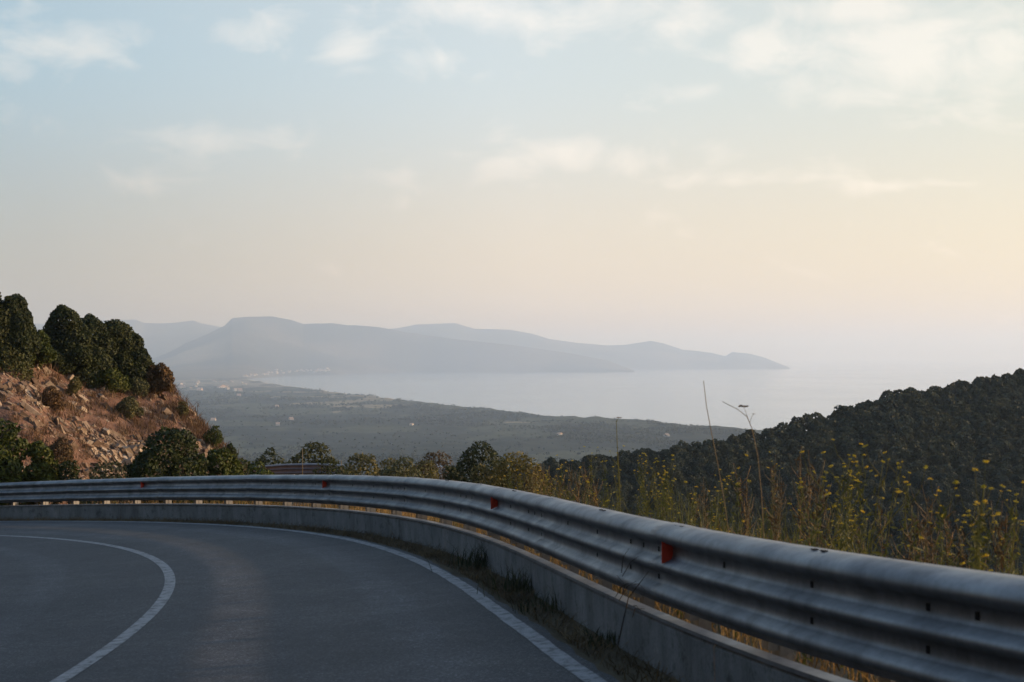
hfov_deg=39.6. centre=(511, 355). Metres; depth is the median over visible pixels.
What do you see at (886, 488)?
evergreen tree
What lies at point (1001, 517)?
evergreen tree
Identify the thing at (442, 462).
bush
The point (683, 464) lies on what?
evergreen tree
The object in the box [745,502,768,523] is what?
evergreen tree
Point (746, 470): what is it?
evergreen tree
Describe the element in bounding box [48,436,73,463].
shrub
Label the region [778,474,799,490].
evergreen tree
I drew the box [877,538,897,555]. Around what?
evergreen tree
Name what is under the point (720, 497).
flowering weed
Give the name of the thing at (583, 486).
evergreen tree
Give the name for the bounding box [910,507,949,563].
dry weed
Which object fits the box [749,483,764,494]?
evergreen tree
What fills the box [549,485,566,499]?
evergreen tree
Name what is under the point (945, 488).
evergreen tree
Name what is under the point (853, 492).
evergreen tree
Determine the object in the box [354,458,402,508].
bush
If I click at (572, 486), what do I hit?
evergreen tree
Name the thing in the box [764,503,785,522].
evergreen tree
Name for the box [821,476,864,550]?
flowering weed
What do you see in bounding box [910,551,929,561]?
evergreen tree
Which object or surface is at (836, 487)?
evergreen tree
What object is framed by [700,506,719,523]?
evergreen tree
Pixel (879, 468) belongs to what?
evergreen tree
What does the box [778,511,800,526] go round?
evergreen tree
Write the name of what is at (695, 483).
evergreen tree
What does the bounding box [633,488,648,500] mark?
evergreen tree
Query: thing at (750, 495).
evergreen tree
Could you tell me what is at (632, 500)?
evergreen tree
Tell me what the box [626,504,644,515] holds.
evergreen tree
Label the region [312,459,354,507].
bush
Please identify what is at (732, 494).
evergreen tree
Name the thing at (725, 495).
flowering weed
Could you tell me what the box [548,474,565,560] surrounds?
flowering weed
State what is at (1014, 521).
flowering weed
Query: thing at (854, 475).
evergreen tree
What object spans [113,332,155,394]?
oak tree
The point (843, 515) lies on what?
evergreen tree
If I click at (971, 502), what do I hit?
evergreen tree
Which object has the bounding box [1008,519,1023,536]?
evergreen tree
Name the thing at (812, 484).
evergreen tree
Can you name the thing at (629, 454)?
evergreen tree
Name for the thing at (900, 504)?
evergreen tree
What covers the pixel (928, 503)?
evergreen tree
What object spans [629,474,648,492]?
evergreen tree
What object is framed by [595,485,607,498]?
evergreen tree
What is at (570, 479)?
dry weed
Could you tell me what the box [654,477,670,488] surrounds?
evergreen tree
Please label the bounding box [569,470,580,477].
evergreen tree
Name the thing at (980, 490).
evergreen tree
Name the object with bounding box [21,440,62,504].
bush
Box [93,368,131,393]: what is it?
shrub
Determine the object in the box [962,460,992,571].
flowering weed
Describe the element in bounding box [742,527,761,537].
evergreen tree
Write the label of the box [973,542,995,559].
evergreen tree
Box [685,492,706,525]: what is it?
dry weed
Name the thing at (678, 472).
evergreen tree
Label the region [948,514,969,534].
evergreen tree
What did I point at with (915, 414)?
woodland
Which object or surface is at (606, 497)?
flowering weed
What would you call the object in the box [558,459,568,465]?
evergreen tree
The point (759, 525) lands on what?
flowering weed
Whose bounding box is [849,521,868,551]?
dry weed
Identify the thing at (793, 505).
evergreen tree
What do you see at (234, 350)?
ground
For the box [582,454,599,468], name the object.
evergreen tree
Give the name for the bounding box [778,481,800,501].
evergreen tree
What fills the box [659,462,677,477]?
evergreen tree
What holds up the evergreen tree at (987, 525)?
on the ground at (234, 350)
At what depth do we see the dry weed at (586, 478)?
22.50 m
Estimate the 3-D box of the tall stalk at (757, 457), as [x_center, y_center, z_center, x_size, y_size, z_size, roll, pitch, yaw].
[1.709,1.295,10.496,0.312,1.907,0.082,0,0,0]
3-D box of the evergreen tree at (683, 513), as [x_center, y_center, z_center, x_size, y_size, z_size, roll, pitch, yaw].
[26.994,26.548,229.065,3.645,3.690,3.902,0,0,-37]
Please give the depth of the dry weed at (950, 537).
9.93 m
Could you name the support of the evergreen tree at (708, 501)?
on the ground at (234, 350)
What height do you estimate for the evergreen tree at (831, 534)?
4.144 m
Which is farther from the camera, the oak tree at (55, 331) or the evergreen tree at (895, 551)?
the evergreen tree at (895, 551)
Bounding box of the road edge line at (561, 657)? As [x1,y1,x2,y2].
[88,521,606,681]
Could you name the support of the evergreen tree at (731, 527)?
on the ground at (234, 350)
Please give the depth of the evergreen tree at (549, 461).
242.50 m
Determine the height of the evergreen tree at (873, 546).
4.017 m
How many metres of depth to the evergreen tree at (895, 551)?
217.84 m
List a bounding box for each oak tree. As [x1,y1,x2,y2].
[0,292,34,381]
[0,293,42,371]
[42,304,100,377]
[62,313,119,388]
[88,319,140,384]
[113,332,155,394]
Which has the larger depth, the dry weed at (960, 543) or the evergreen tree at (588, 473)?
the evergreen tree at (588, 473)
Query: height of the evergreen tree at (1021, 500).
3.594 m
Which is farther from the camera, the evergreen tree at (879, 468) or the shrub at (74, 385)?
the evergreen tree at (879, 468)
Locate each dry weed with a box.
[564,466,576,500]
[570,472,588,576]
[580,471,590,503]
[581,462,592,504]
[587,478,600,505]
[588,478,604,507]
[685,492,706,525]
[699,477,716,527]
[731,463,752,535]
[739,482,755,535]
[759,470,791,541]
[760,455,786,539]
[767,486,788,541]
[788,446,809,544]
[794,450,824,545]
[794,458,842,547]
[816,481,833,548]
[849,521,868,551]
[869,498,886,554]
[887,505,924,560]
[905,505,941,562]
[909,485,954,563]
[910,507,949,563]
[919,526,937,561]
[930,504,965,566]
[948,511,980,568]
[980,501,1020,572]
[997,512,1017,571]
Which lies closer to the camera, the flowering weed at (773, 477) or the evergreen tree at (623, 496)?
the flowering weed at (773, 477)
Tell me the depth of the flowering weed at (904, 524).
11.64 m
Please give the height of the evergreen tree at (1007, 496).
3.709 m
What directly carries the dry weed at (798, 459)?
on the ground at (234, 350)
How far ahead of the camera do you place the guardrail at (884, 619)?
8.61 m
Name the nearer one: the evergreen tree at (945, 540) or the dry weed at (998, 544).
the dry weed at (998, 544)
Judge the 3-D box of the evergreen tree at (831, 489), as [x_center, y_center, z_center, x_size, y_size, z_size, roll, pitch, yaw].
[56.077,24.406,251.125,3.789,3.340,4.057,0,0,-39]
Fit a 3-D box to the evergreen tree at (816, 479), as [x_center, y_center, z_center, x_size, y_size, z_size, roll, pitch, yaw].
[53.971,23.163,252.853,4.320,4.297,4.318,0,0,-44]
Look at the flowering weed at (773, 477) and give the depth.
17.50 m
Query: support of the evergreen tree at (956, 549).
on the ground at (234, 350)
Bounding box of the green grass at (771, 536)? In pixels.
[428,469,1023,678]
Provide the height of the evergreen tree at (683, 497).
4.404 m
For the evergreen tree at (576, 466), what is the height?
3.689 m
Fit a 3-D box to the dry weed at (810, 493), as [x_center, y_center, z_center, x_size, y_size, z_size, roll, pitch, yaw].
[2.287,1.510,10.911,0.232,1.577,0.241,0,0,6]
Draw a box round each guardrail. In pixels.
[0,475,1023,681]
[253,463,342,474]
[423,464,446,478]
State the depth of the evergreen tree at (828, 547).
223.17 m
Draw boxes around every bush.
[0,417,30,505]
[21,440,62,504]
[49,460,93,504]
[79,460,131,503]
[122,425,213,503]
[202,447,245,503]
[230,458,253,503]
[246,461,282,504]
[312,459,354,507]
[323,452,379,509]
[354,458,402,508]
[376,456,422,514]
[401,460,438,514]
[416,450,456,480]
[437,440,510,519]
[469,451,548,494]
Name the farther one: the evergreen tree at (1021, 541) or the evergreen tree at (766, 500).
the evergreen tree at (766, 500)
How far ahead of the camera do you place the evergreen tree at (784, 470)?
257.05 m
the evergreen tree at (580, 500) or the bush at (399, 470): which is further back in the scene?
the evergreen tree at (580, 500)
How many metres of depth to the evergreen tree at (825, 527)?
229.28 m
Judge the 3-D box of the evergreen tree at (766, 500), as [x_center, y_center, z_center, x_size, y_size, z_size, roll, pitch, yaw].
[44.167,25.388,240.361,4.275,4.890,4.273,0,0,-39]
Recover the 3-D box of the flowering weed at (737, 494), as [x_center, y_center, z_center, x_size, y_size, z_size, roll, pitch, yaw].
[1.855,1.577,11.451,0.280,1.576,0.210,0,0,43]
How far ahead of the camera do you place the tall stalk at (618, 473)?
13.50 m
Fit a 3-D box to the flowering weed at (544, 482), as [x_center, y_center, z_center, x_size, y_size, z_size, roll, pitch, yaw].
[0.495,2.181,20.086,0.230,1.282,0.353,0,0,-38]
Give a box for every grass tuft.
[428,537,489,571]
[477,560,585,599]
[510,586,565,614]
[583,624,618,650]
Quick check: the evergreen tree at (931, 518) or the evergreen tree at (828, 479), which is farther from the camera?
the evergreen tree at (828, 479)
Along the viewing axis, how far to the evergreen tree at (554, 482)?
229.45 m
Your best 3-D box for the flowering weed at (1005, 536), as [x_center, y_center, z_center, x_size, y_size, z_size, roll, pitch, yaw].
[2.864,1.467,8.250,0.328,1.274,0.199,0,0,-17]
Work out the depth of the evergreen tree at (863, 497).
242.27 m
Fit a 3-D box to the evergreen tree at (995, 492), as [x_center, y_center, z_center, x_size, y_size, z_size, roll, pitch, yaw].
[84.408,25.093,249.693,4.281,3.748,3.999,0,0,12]
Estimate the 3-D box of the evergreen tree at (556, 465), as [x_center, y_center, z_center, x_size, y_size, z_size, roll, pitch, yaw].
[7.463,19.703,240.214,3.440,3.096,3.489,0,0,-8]
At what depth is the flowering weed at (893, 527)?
11.27 m
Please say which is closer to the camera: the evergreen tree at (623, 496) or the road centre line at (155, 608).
the road centre line at (155, 608)
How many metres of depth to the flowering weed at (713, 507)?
12.02 m
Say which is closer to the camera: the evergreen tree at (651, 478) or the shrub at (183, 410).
the shrub at (183, 410)
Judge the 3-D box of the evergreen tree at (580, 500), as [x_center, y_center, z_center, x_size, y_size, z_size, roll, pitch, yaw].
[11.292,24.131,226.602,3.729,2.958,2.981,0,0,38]
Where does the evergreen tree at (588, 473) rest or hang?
on the ground at (234, 350)
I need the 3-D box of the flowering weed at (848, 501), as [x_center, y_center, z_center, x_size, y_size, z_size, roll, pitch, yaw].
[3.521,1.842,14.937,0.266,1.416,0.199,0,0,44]
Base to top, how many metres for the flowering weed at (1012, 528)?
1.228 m
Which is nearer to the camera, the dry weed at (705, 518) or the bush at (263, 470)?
the dry weed at (705, 518)
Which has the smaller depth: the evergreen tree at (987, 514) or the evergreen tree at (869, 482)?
the evergreen tree at (987, 514)
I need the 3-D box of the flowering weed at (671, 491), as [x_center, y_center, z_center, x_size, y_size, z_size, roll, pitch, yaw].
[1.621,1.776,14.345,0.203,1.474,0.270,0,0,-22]
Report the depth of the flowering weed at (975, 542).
7.62 m
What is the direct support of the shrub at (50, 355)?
on the rocky hillside
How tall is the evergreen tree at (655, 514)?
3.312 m
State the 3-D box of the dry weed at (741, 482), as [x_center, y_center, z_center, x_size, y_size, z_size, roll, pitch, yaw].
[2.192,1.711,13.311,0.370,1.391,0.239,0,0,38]
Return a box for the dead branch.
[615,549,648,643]
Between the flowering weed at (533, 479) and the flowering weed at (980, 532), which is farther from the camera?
the flowering weed at (533, 479)
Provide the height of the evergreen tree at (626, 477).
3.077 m
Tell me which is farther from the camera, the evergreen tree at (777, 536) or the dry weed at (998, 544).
the evergreen tree at (777, 536)
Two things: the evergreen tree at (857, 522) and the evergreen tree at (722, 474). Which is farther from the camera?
the evergreen tree at (722, 474)
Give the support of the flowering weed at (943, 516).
on the ground at (234, 350)
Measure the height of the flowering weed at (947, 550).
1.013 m
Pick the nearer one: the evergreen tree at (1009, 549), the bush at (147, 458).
the bush at (147, 458)
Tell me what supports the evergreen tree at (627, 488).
on the ground at (234, 350)
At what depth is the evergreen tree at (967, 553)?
220.33 m
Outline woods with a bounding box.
[175,385,757,482]
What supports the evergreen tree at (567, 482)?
on the ground at (234, 350)
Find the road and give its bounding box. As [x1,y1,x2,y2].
[0,521,619,681]
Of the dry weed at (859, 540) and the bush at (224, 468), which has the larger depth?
the bush at (224, 468)
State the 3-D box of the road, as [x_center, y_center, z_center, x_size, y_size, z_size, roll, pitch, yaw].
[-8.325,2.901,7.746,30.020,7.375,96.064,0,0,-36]
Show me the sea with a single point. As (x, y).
(771, 398)
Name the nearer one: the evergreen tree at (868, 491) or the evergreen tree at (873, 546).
the evergreen tree at (873, 546)
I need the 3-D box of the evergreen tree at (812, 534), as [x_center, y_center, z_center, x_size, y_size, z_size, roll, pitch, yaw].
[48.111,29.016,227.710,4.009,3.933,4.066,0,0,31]
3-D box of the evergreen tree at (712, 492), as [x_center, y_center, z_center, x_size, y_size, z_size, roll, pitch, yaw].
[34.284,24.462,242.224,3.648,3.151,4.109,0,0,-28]
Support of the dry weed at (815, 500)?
on the ground at (234, 350)
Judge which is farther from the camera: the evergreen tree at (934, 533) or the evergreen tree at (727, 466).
the evergreen tree at (727, 466)
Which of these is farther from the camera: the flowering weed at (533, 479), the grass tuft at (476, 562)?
the flowering weed at (533, 479)
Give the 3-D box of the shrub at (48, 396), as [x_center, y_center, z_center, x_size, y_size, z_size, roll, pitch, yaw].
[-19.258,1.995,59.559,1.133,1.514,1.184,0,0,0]
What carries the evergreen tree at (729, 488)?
on the ground at (234, 350)
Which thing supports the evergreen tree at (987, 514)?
on the ground at (234, 350)
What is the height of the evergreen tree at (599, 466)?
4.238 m
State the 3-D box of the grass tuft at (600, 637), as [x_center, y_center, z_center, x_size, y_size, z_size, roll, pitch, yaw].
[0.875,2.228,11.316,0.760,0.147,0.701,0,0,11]
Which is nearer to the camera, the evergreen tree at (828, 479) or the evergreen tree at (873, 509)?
the evergreen tree at (873, 509)
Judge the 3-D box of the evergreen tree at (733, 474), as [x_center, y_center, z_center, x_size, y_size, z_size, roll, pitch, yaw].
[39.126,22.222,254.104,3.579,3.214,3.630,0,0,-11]
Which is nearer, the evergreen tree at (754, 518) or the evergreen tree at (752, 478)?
the evergreen tree at (754, 518)
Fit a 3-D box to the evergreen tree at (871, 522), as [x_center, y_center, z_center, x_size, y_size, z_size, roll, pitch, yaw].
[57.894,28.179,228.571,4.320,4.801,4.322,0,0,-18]
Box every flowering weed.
[506,461,512,488]
[524,461,541,492]
[536,462,547,494]
[536,467,550,494]
[539,468,558,562]
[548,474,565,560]
[554,455,566,498]
[560,460,587,500]
[580,476,595,504]
[583,446,597,504]
[595,460,613,507]
[600,485,610,506]
[610,445,623,512]
[633,455,652,517]
[635,455,646,514]
[636,453,664,516]
[638,463,658,517]
[645,460,664,519]
[654,454,673,520]
[656,461,668,519]
[659,459,675,521]
[659,466,682,521]
[664,483,672,521]
[671,481,696,618]
[690,493,698,525]
[706,490,718,530]
[712,507,725,530]
[713,501,729,531]
[714,476,725,531]
[719,469,733,528]
[723,454,750,534]
[745,508,769,537]
[766,451,782,535]
[788,470,833,547]
[790,482,814,544]
[797,451,830,665]
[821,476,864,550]
[822,451,855,549]
[828,439,856,549]
[832,454,865,551]
[833,475,855,551]
[839,444,900,681]
[841,463,855,550]
[854,443,877,553]
[874,451,910,556]
[890,472,911,558]
[897,465,931,561]
[928,478,963,564]
[934,494,962,566]
[934,527,960,566]
[948,502,1004,570]
[953,480,1004,570]
[955,487,996,568]
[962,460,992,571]
[966,514,984,569]
[982,500,1020,574]
[983,490,1023,572]
[993,481,1023,574]
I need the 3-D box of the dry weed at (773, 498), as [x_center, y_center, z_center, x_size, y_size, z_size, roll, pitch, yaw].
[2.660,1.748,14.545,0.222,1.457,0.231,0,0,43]
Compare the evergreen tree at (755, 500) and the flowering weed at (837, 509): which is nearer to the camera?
the flowering weed at (837, 509)
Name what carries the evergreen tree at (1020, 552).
on the ground at (234, 350)
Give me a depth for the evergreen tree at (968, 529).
230.37 m
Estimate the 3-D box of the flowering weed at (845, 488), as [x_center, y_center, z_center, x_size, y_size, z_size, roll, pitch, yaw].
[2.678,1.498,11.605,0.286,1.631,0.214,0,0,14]
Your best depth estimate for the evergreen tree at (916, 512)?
236.89 m
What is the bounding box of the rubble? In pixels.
[0,365,253,504]
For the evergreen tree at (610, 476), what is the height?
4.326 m
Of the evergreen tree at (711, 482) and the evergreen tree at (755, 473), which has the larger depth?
the evergreen tree at (755, 473)
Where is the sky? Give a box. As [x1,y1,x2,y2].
[0,0,1023,358]
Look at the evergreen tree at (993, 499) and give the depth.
245.13 m
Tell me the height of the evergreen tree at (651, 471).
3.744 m
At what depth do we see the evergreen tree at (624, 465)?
249.76 m
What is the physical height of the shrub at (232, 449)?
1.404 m
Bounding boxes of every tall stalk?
[616,417,620,593]
[703,381,728,635]
[723,402,763,538]
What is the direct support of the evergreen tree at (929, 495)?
on the ground at (234, 350)
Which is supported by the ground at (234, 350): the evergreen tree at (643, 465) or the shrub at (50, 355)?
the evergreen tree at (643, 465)
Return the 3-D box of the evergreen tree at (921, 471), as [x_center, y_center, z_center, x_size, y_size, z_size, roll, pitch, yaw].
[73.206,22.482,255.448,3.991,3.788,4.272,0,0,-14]
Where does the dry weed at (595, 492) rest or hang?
on the ground at (234, 350)
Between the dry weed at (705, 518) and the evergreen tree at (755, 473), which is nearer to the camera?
the dry weed at (705, 518)
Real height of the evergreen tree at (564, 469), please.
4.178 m
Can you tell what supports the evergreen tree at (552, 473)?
on the ground at (234, 350)
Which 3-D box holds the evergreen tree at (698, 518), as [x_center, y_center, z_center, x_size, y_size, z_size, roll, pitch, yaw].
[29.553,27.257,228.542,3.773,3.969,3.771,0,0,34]
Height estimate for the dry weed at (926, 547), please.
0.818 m
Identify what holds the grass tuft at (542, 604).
on the ground at (234, 350)
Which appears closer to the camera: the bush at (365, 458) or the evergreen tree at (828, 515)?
the bush at (365, 458)
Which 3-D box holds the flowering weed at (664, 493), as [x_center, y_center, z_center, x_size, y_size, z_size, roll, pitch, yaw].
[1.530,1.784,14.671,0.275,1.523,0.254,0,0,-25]
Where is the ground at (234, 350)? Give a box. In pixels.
[0,316,1023,681]
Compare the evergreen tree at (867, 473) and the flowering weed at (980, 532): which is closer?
the flowering weed at (980, 532)
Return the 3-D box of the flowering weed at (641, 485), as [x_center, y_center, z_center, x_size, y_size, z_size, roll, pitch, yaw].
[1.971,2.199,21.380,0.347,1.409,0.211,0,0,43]
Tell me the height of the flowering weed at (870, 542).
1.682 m
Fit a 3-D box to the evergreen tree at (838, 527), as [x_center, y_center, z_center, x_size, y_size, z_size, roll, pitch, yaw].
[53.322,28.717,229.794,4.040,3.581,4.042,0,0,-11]
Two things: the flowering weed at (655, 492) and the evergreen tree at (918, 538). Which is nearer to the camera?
the flowering weed at (655, 492)
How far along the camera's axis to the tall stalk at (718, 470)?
11.00 m
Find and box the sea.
[248,359,1023,430]
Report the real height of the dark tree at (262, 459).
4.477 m
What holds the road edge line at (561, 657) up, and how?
on the road
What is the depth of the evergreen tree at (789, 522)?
230.12 m
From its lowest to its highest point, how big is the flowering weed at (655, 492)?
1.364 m
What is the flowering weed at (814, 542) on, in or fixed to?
on the ground at (234, 350)
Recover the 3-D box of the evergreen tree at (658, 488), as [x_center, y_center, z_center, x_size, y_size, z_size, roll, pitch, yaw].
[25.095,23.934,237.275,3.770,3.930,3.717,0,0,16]
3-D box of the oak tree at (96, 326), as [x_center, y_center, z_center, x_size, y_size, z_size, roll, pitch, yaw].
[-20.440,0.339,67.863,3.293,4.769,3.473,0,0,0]
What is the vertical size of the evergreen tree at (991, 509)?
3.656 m
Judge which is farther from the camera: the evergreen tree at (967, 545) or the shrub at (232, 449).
the evergreen tree at (967, 545)
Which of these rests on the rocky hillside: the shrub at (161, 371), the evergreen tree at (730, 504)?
the shrub at (161, 371)
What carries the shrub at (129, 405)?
on the rocky hillside
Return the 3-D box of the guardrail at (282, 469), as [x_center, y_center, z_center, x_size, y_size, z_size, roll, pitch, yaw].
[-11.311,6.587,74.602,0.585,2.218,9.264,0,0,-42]
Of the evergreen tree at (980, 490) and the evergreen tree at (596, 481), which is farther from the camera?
the evergreen tree at (980, 490)
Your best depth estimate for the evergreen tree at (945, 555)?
219.56 m
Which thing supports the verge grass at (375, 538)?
on the ground at (234, 350)
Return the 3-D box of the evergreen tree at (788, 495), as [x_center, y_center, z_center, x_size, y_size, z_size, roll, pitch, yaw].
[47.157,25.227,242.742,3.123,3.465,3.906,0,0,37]
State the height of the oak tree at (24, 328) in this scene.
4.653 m
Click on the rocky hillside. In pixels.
(13, 398)
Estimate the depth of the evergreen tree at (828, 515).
234.27 m
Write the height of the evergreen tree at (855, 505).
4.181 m
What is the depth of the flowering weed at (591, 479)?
20.89 m
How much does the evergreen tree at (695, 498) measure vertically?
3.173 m
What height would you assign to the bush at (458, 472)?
3.904 m
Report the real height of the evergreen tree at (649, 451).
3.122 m
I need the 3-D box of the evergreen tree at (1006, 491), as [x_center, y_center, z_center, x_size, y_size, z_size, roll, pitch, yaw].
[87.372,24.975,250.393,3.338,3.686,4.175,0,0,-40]
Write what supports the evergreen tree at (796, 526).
on the ground at (234, 350)
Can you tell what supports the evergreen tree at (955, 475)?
on the ground at (234, 350)
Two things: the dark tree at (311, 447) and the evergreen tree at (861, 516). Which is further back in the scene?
the evergreen tree at (861, 516)
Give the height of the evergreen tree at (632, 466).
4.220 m
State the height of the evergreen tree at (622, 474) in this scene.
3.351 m
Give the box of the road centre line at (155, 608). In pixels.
[0,535,174,681]
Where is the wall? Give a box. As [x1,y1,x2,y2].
[0,503,853,681]
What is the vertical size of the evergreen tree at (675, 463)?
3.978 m
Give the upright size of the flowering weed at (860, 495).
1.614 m
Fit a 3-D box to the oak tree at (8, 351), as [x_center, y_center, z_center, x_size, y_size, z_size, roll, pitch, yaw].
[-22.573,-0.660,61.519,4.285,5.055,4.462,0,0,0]
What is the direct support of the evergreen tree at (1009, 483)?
on the ground at (234, 350)
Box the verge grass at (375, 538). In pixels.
[0,514,690,681]
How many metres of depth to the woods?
2681.85 m
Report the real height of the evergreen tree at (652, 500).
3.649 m
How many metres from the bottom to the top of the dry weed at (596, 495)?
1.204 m
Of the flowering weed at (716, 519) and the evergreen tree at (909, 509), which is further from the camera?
the evergreen tree at (909, 509)
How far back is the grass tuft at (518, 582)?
15.12 m
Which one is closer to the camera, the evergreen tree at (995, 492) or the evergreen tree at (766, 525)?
the evergreen tree at (766, 525)
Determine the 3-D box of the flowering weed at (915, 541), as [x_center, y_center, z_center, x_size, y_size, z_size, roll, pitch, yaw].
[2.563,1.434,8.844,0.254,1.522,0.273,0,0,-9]
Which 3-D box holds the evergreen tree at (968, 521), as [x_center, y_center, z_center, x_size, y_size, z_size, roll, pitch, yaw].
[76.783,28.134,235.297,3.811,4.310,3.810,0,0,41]
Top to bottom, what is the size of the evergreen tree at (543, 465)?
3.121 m
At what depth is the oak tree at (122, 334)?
68.14 m
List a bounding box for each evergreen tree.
[504,476,525,489]
[531,463,549,474]
[535,467,548,480]
[543,456,557,467]
[545,477,561,490]
[548,463,562,470]
[549,469,565,488]
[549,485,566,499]
[555,466,573,481]
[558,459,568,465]
[564,476,581,491]
[565,460,584,476]
[566,484,581,499]
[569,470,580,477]
[575,498,590,504]
[581,469,598,483]
[581,483,596,501]
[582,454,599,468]
[585,460,607,478]
[587,492,601,506]
[592,477,608,490]
[593,454,605,462]
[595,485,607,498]
[602,469,621,487]
[603,460,620,469]
[604,455,613,460]
[606,491,628,505]
[606,498,626,512]
[608,488,621,497]
[612,468,626,480]
[613,450,632,462]
[616,480,632,497]
[617,458,632,471]
[622,475,635,487]
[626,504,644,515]
[628,449,648,463]
[628,463,647,476]
[628,495,643,506]
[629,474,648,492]
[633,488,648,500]
[635,459,648,474]
[635,501,649,513]
[640,448,653,456]
[642,466,659,477]
[644,474,659,492]
[648,492,663,509]
[649,454,661,466]
[652,511,666,520]
[653,487,670,504]
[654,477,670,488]
[654,505,672,519]
[656,449,671,460]
[658,458,681,471]
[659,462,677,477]
[662,467,685,489]
[668,455,686,467]
[668,490,688,509]
[670,509,689,523]
[681,503,700,516]
[688,480,708,498]
[689,488,713,505]
[689,497,701,509]
[689,512,706,526]
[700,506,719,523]
[702,461,721,478]
[705,477,719,492]
[709,490,721,504]
[713,482,731,495]
[715,472,732,484]
[717,522,734,533]
[718,502,739,516]
[719,491,743,508]
[720,459,736,475]
[720,512,734,521]
[723,471,740,480]
[724,516,745,533]
[730,477,751,495]
[736,466,754,475]
[737,513,760,531]
[738,472,758,484]
[741,499,764,514]
[742,492,760,508]
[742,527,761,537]
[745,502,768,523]
[749,470,762,482]
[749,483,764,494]
[758,487,776,500]
[759,516,775,533]
[760,469,777,482]
[762,491,785,509]
[763,476,778,490]
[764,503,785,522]
[766,531,785,540]
[776,466,791,480]
[777,519,799,534]
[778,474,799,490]
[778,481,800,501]
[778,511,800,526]
[780,493,796,507]
[784,534,802,544]
[786,502,802,515]
[790,522,811,534]
[795,470,807,484]
[795,485,812,500]
[801,495,821,515]
[801,525,824,543]
[803,515,816,527]
[804,474,826,489]
[807,483,818,494]
[815,541,830,548]
[816,519,831,537]
[818,511,836,526]
[819,501,836,514]
[822,475,835,485]
[823,484,840,493]
[826,493,845,508]
[826,526,849,545]
[831,522,851,535]
[833,505,853,519]
[833,512,853,525]
[834,480,850,496]
[839,467,862,487]
[841,487,858,501]
[844,499,862,513]
[851,513,868,526]
[851,521,866,533]
[852,496,869,510]
[853,534,866,544]
[855,502,873,514]
[856,479,874,493]
[858,488,876,497]
[858,540,879,553]
[860,516,886,537]
[861,470,877,479]
[865,478,881,486]
[865,532,882,550]
[866,502,887,519]
[868,496,886,508]
[870,483,889,496]
[872,464,888,478]
[875,516,897,529]
[875,549,892,557]
[876,473,892,483]
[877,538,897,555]
[878,491,894,504]
[887,481,904,498]
[887,499,907,514]
[887,517,912,535]
[891,463,911,478]
[891,531,913,549]
[891,544,912,559]
[896,497,910,513]
[897,469,916,485]
[909,470,931,483]
[909,471,929,490]
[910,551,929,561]
[911,524,931,537]
[912,504,932,522]
[912,537,930,549]
[914,543,937,555]
[919,501,934,512]
[919,512,941,525]
[920,491,939,506]
[921,479,942,496]
[928,522,948,538]
[930,537,947,545]
[933,546,954,565]
[934,482,954,505]
[938,501,956,513]
[944,537,966,558]
[945,471,963,486]
[947,533,963,540]
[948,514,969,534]
[956,488,978,502]
[956,502,974,515]
[957,478,976,491]
[957,537,973,549]
[958,549,980,562]
[962,524,983,538]
[966,512,986,527]
[968,500,984,513]
[969,484,988,501]
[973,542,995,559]
[980,520,1003,535]
[980,558,1000,572]
[981,505,1000,517]
[981,530,998,545]
[983,488,1003,503]
[983,496,999,508]
[983,510,995,520]
[987,555,1002,567]
[988,477,1005,488]
[990,515,1011,526]
[992,541,1010,558]
[994,534,1019,550]
[995,487,1016,499]
[996,479,1016,489]
[999,493,1018,510]
[1000,505,1018,515]
[1002,525,1015,537]
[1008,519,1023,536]
[1009,547,1023,557]
[1009,555,1023,569]
[1010,493,1023,509]
[1018,536,1023,547]
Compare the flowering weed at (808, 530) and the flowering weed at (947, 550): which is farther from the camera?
the flowering weed at (808, 530)
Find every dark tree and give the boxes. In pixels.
[246,447,291,474]
[283,441,354,474]
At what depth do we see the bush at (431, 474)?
53.74 m
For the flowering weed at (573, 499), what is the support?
on the ground at (234, 350)
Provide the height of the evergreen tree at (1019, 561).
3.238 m
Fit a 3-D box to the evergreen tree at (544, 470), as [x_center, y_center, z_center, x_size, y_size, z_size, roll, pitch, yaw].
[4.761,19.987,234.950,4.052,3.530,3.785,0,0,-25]
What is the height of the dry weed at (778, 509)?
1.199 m
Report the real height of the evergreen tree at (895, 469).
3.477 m
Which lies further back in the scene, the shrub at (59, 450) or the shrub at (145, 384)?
the shrub at (145, 384)
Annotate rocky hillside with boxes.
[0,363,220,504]
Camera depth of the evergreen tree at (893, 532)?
228.84 m
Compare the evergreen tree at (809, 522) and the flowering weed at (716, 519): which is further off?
the evergreen tree at (809, 522)
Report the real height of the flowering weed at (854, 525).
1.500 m
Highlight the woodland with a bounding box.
[653,368,1023,565]
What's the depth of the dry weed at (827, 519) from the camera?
14.91 m
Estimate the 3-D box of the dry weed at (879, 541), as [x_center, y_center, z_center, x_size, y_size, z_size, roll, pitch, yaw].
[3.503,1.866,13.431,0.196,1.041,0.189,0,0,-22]
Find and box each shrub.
[28,329,57,368]
[37,385,65,410]
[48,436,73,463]
[65,376,82,394]
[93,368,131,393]
[115,396,143,417]
[129,376,150,396]
[145,362,174,395]
[176,401,188,416]
[202,425,223,448]
[226,443,238,458]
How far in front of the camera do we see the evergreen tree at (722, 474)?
250.73 m
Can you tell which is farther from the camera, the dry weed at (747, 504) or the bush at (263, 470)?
the bush at (263, 470)
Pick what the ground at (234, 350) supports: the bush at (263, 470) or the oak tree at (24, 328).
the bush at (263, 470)
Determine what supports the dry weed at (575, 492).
on the ground at (234, 350)

